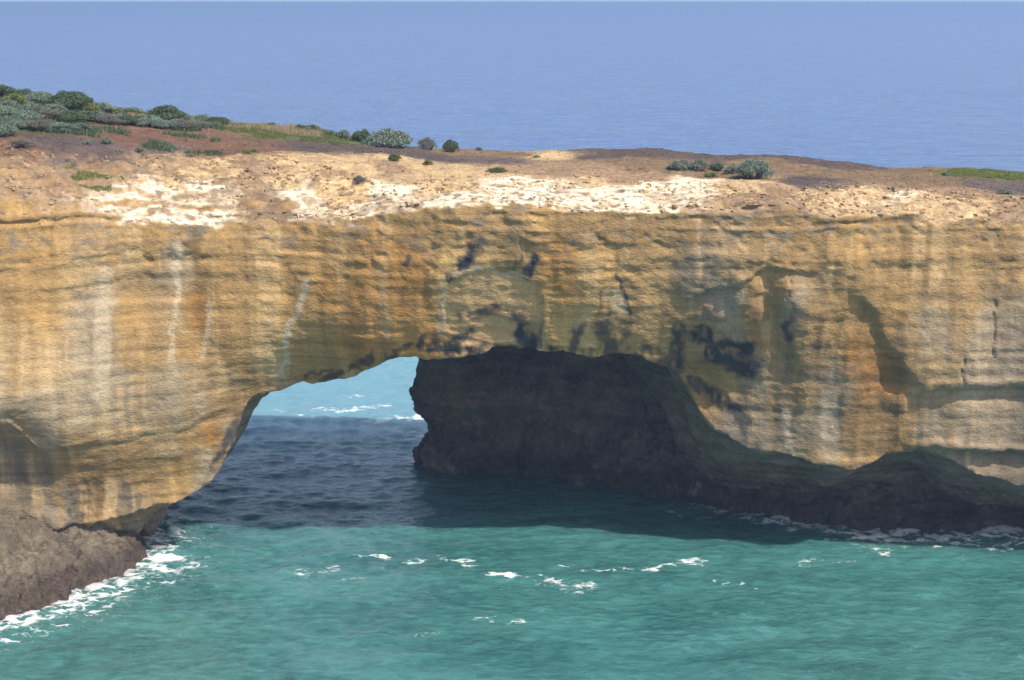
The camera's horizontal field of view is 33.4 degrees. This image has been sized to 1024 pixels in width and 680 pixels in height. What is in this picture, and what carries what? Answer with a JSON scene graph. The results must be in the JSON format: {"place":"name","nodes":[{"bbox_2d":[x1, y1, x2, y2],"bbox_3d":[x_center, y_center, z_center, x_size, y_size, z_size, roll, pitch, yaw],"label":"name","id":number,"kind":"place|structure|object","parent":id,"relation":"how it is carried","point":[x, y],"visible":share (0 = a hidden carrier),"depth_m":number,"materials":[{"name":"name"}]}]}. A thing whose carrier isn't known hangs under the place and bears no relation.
{"place":"outdoors","nodes":[
{"label":"outdoors","id":0,"kind":"place"},
{"bbox_2d":[0,3,1023,679],"bbox_3d":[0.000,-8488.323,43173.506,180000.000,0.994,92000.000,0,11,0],"label":"water","id":1,"kind":"structure","parent":0,"point":[326,531],"depth_m":176.03,"materials":[{"name":"teal liquid"}]},
{"bbox_2d":[0,143,1023,534],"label":"cliff","id":2,"kind":"structure","parent":0,"point":[146,367],"depth_m":149.22,"materials":[{"name":"stone"}]},
{"bbox_2d":[0,140,1023,227],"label":"rubble","id":3,"kind":"object","parent":2,"relation":"on","point":[602,199],"visible":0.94,"depth_m":150.78,"materials":[{"name":"stone"}]},
{"bbox_2d":[352,175,366,183],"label":"shrub","id":4,"kind":"object","parent":3,"relation":"on","point":[359,178],"visible":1,"depth_m":152.88,"materials":[{"name":"plant"}]},
{"bbox_2d":[0,407,1023,620],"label":"shore rock","id":5,"kind":"object","parent":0,"point":[43,563],"visible":0.42,"depth_m":168.06,"materials":[{"name":"grey stone"}]},
{"bbox_2d":[0,112,1023,197],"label":"ground","id":6,"kind":"structure","parent":0,"point":[460,173],"depth_m":161.51,"materials":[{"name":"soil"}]},
{"bbox_2d":[0,106,18,115],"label":"shrub","id":7,"kind":"object","parent":6,"relation":"on","point":[6,110],"visible":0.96,"depth_m":160.13,"materials":[{"name":"green plant"}]},
{"bbox_2d":[0,97,18,105],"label":"shrub","id":8,"kind":"object","parent":6,"relation":"on","point":[9,102],"visible":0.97,"depth_m":165.17,"materials":[{"name":"green plant"}]},
{"bbox_2d":[0,120,19,135],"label":"shrub","id":9,"kind":"object","parent":6,"relation":"on","point":[4,128],"visible":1,"depth_m":153.71,"materials":[{"name":"plant"}]},
{"bbox_2d":[0,84,23,96],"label":"shrub","id":10,"kind":"object","parent":6,"relation":"on","point":[5,90],"visible":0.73,"depth_m":169.82,"materials":[{"name":"green plant"}]},
{"bbox_2d":[0,93,25,103],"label":"shrub","id":11,"kind":"object","parent":6,"relation":"on","point":[19,98],"visible":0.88,"depth_m":166.43,"materials":[{"name":"green plant"}]},
{"bbox_2d":[5,120,28,127],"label":"shrub","id":12,"kind":"object","parent":6,"relation":"on","point":[19,124],"visible":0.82,"depth_m":156.63,"materials":[{"name":"green plant"}]},
{"bbox_2d":[10,138,36,147],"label":"shrub","id":13,"kind":"object","parent":6,"relation":"on","point":[20,141],"visible":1,"depth_m":151.07,"materials":[{"name":"plant"}]},
{"bbox_2d":[16,88,31,95],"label":"shrub","id":14,"kind":"object","parent":6,"relation":"on","point":[25,91],"visible":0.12,"depth_m":173.43,"materials":[{"name":"green plant"}]},
{"bbox_2d":[11,110,44,119],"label":"shrub","id":15,"kind":"object","parent":6,"relation":"on","point":[27,114],"visible":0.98,"depth_m":159.66,"materials":[{"name":"green plant"}]},
{"bbox_2d":[21,103,43,111],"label":"shrub","id":16,"kind":"object","parent":6,"relation":"on","point":[31,106],"visible":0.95,"depth_m":164.82,"materials":[{"name":"green plant"}]},
{"bbox_2d":[23,90,52,102],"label":"shrub","id":17,"kind":"object","parent":6,"relation":"on","point":[38,96],"visible":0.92,"depth_m":169.58,"materials":[{"name":"green plant"}]},
{"bbox_2d":[25,118,50,129],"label":"shrub","id":18,"kind":"object","parent":6,"relation":"on","point":[35,124],"visible":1,"depth_m":157.02,"materials":[{"name":"grey plant"}]},
{"bbox_2d":[34,108,62,119],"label":"shrub","id":19,"kind":"object","parent":6,"relation":"on","point":[50,112],"visible":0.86,"depth_m":162.41,"materials":[{"name":"plant"}]},
{"bbox_2d":[42,103,67,110],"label":"shrub","id":20,"kind":"object","parent":6,"relation":"on","point":[55,106],"visible":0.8,"depth_m":167.44,"materials":[{"name":"green plant"}]},
{"bbox_2d":[45,122,75,131],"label":"shrub","id":21,"kind":"object","parent":6,"relation":"on","point":[58,125],"visible":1,"depth_m":157.43,"materials":[{"name":"plant"}]},
{"bbox_2d":[43,89,95,108],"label":"shrub","id":22,"kind":"object","parent":6,"relation":"on","point":[71,98],"visible":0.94,"depth_m":169.25,"materials":[{"name":"green plant"}]},
{"bbox_2d":[51,110,88,121],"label":"shrub","id":23,"kind":"object","parent":6,"relation":"on","point":[71,116],"visible":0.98,"depth_m":162.84,"materials":[{"name":"green plant"}]},
{"bbox_2d":[71,123,93,129],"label":"shrub","id":24,"kind":"object","parent":6,"relation":"on","point":[79,125],"visible":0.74,"depth_m":159.83,"materials":[{"name":"green plant"}]},
{"bbox_2d":[83,140,92,144],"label":"shrub","id":25,"kind":"object","parent":6,"relation":"on","point":[87,142],"visible":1,"depth_m":154.73,"materials":[{"name":"green plant"}]},
{"bbox_2d":[80,103,99,110],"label":"shrub","id":26,"kind":"object","parent":6,"relation":"on","point":[91,106],"visible":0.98,"depth_m":170.13,"materials":[{"name":"green plant"}]},
{"bbox_2d":[80,111,99,121],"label":"shrub","id":27,"kind":"object","parent":6,"relation":"on","point":[91,115],"visible":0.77,"depth_m":165.00,"materials":[{"name":"green plant"}]},
{"bbox_2d":[91,110,104,114],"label":"shrub","id":28,"kind":"object","parent":6,"relation":"on","point":[97,112],"visible":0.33,"depth_m":168.19,"materials":[{"name":"green plant"}]},
{"bbox_2d":[0,95,211,151],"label":"scrub","id":29,"kind":"object","parent":6,"relation":"on","point":[54,120],"visible":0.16,"depth_m":165.13,"materials":[{"name":"green plant"}]},
{"bbox_2d":[89,113,122,124],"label":"shrub","id":30,"kind":"object","parent":6,"relation":"on","point":[103,118],"visible":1,"depth_m":164.93,"materials":[{"name":"grey plant"}]},
{"bbox_2d":[95,102,116,111],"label":"shrub","id":31,"kind":"object","parent":6,"relation":"on","point":[104,106],"visible":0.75,"depth_m":172.34,"materials":[{"name":"green plant"}]},
{"bbox_2d":[101,137,113,143],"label":"shrub","id":32,"kind":"object","parent":6,"relation":"on","point":[106,140],"visible":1,"depth_m":155.66,"materials":[{"name":"green plant"}]},
{"bbox_2d":[0,101,223,155],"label":"heath","id":33,"kind":"object","parent":6,"relation":"on","point":[155,144],"visible":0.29,"depth_m":161.72,"materials":[{"name":"green plant"}]},
{"bbox_2d":[113,115,140,124],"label":"shrub","id":34,"kind":"object","parent":6,"relation":"on","point":[127,119],"visible":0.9,"depth_m":166.87,"materials":[{"name":"green plant"}]},
{"bbox_2d":[121,107,144,113],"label":"shrub","id":35,"kind":"object","parent":6,"relation":"on","point":[130,109],"visible":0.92,"depth_m":174.12,"materials":[{"name":"green plant"}]},
{"bbox_2d":[134,146,143,151],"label":"shrub","id":36,"kind":"object","parent":6,"relation":"on","point":[138,149],"visible":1,"depth_m":155.94,"materials":[{"name":"green plant"}]},
{"bbox_2d":[131,117,159,126],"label":"shrub","id":37,"kind":"object","parent":6,"relation":"on","point":[148,121],"visible":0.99,"depth_m":167.75,"materials":[{"name":"green plant"}]},
{"bbox_2d":[141,115,161,119],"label":"shrub","id":38,"kind":"object","parent":6,"relation":"on","point":[154,117],"visible":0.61,"depth_m":170.71,"materials":[{"name":"green plant"}]},
{"bbox_2d":[151,120,179,128],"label":"shrub","id":39,"kind":"object","parent":6,"relation":"on","point":[163,124],"visible":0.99,"depth_m":167.83,"materials":[{"name":"plant"}]},
{"bbox_2d":[143,104,189,119],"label":"shrub","id":40,"kind":"object","parent":6,"relation":"on","point":[164,111],"visible":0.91,"depth_m":172.79,"materials":[{"name":"green plant"}]},
{"bbox_2d":[171,119,196,129],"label":"shrub","id":41,"kind":"object","parent":6,"relation":"on","point":[183,123],"visible":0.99,"depth_m":168.55,"materials":[{"name":"plant"}]},
{"bbox_2d":[190,114,211,120],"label":"shrub","id":42,"kind":"object","parent":6,"relation":"on","point":[202,117],"visible":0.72,"depth_m":174.19,"materials":[{"name":"green plant"}]},
{"bbox_2d":[191,121,212,127],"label":"shrub","id":43,"kind":"object","parent":6,"relation":"on","point":[198,123],"visible":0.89,"depth_m":170.18,"materials":[{"name":"plant"}]},
{"bbox_2d":[203,116,230,123],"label":"shrub","id":44,"kind":"object","parent":6,"relation":"on","point":[223,120],"visible":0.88,"depth_m":173.21,"materials":[{"name":"green plant"}]},
{"bbox_2d":[126,111,322,136],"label":"dry grass","id":45,"kind":"structure","parent":6,"relation":"on","point":[286,131],"depth_m":173.46,"materials":[{"name":"plant"}]},
{"bbox_2d":[244,149,258,153],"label":"shrub","id":46,"kind":"object","parent":6,"relation":"on","point":[250,150],"visible":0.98,"depth_m":159.77,"materials":[{"name":"green plant"}]},
{"bbox_2d":[295,124,306,129],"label":"shrub","id":47,"kind":"object","parent":6,"relation":"on","point":[301,126],"visible":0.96,"depth_m":175.78,"materials":[{"name":"green plant"}]},
{"bbox_2d":[307,124,320,130],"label":"shrub","id":48,"kind":"object","parent":6,"relation":"on","point":[310,126],"visible":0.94,"depth_m":175.89,"materials":[{"name":"green plant"}]},
{"bbox_2d":[221,123,419,148],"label":"grass","id":49,"kind":"structure","parent":6,"relation":"on","point":[329,138],"depth_m":170.96,"materials":[{"name":"green plant"}]},
{"bbox_2d":[336,130,349,138],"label":"shrub","id":50,"kind":"object","parent":6,"relation":"on","point":[344,133],"visible":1,"depth_m":174.89,"materials":[{"name":"plant"}]},
{"bbox_2d":[351,128,369,140],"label":"shrub","id":51,"kind":"object","parent":6,"relation":"on","point":[359,135],"visible":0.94,"depth_m":171.77,"materials":[{"name":"green plant"}]},
{"bbox_2d":[362,128,413,148],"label":"shrub","id":52,"kind":"object","parent":6,"relation":"on","point":[383,137],"visible":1,"depth_m":170.13,"materials":[{"name":"plant"}]},
{"bbox_2d":[388,153,401,160],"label":"shrub","id":53,"kind":"object","parent":6,"relation":"on","point":[394,157],"visible":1,"depth_m":159.99,"materials":[{"name":"green plant"}]},
{"bbox_2d":[417,137,437,149],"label":"shrub","id":54,"kind":"object","parent":6,"relation":"on","point":[423,143],"visible":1,"depth_m":171.08,"materials":[{"name":"plant"}]},
{"bbox_2d":[422,160,433,165],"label":"shrub","id":55,"kind":"object","parent":6,"relation":"on","point":[427,162],"visible":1,"depth_m":159.20,"materials":[{"name":"green plant"}]},
{"bbox_2d":[442,139,458,151],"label":"shrub","id":56,"kind":"object","parent":6,"relation":"on","point":[450,145],"visible":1,"depth_m":171.03,"materials":[{"name":"green plant"}]},
{"bbox_2d":[486,167,507,172],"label":"shrub","id":57,"kind":"object","parent":6,"relation":"on","point":[497,169],"visible":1,"depth_m":157.54,"materials":[{"name":"green plant"}]},
{"bbox_2d":[65,163,1023,190],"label":"ground cover","id":58,"kind":"object","parent":6,"relation":"on","point":[1010,175],"visible":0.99,"depth_m":169.21,"materials":[{"name":"green plant"}]},
{"bbox_2d":[666,159,692,170],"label":"shrub","id":59,"kind":"object","parent":6,"relation":"on","point":[681,164],"visible":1,"depth_m":161.79,"materials":[{"name":"green plant"}]},
{"bbox_2d":[688,159,709,171],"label":"shrub","id":60,"kind":"object","parent":6,"relation":"on","point":[699,164],"visible":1,"depth_m":162.11,"materials":[{"name":"green plant"}]},
{"bbox_2d":[703,172,716,177],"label":"shrub","id":61,"kind":"object","parent":6,"relation":"on","point":[710,174],"visible":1,"depth_m":160.26,"materials":[{"name":"green plant"}]},
{"bbox_2d":[708,162,723,170],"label":"shrub","id":62,"kind":"object","parent":6,"relation":"on","point":[719,166],"visible":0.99,"depth_m":163.06,"materials":[{"name":"green plant"}]},
{"bbox_2d":[723,164,737,173],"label":"shrub","id":63,"kind":"object","parent":6,"relation":"on","point":[730,168],"visible":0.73,"depth_m":161.20,"materials":[{"name":"green plant"}]},
{"bbox_2d":[735,158,773,179],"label":"shrub","id":64,"kind":"object","parent":6,"relation":"on","point":[746,169],"visible":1,"depth_m":157.78,"materials":[{"name":"green plant"}]},
{"bbox_2d":[996,189,1015,194],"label":"shrub","id":65,"kind":"object","parent":6,"relation":"on","point":[1005,191],"visible":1,"depth_m":156.90,"materials":[{"name":"green plant"}]},
{"bbox_2d":[0,0,1023,2],"label":"sky","id":66,"kind":"structure","parent":0,"point":[1,1],"materials":[{"name":"blue"}]}
]}

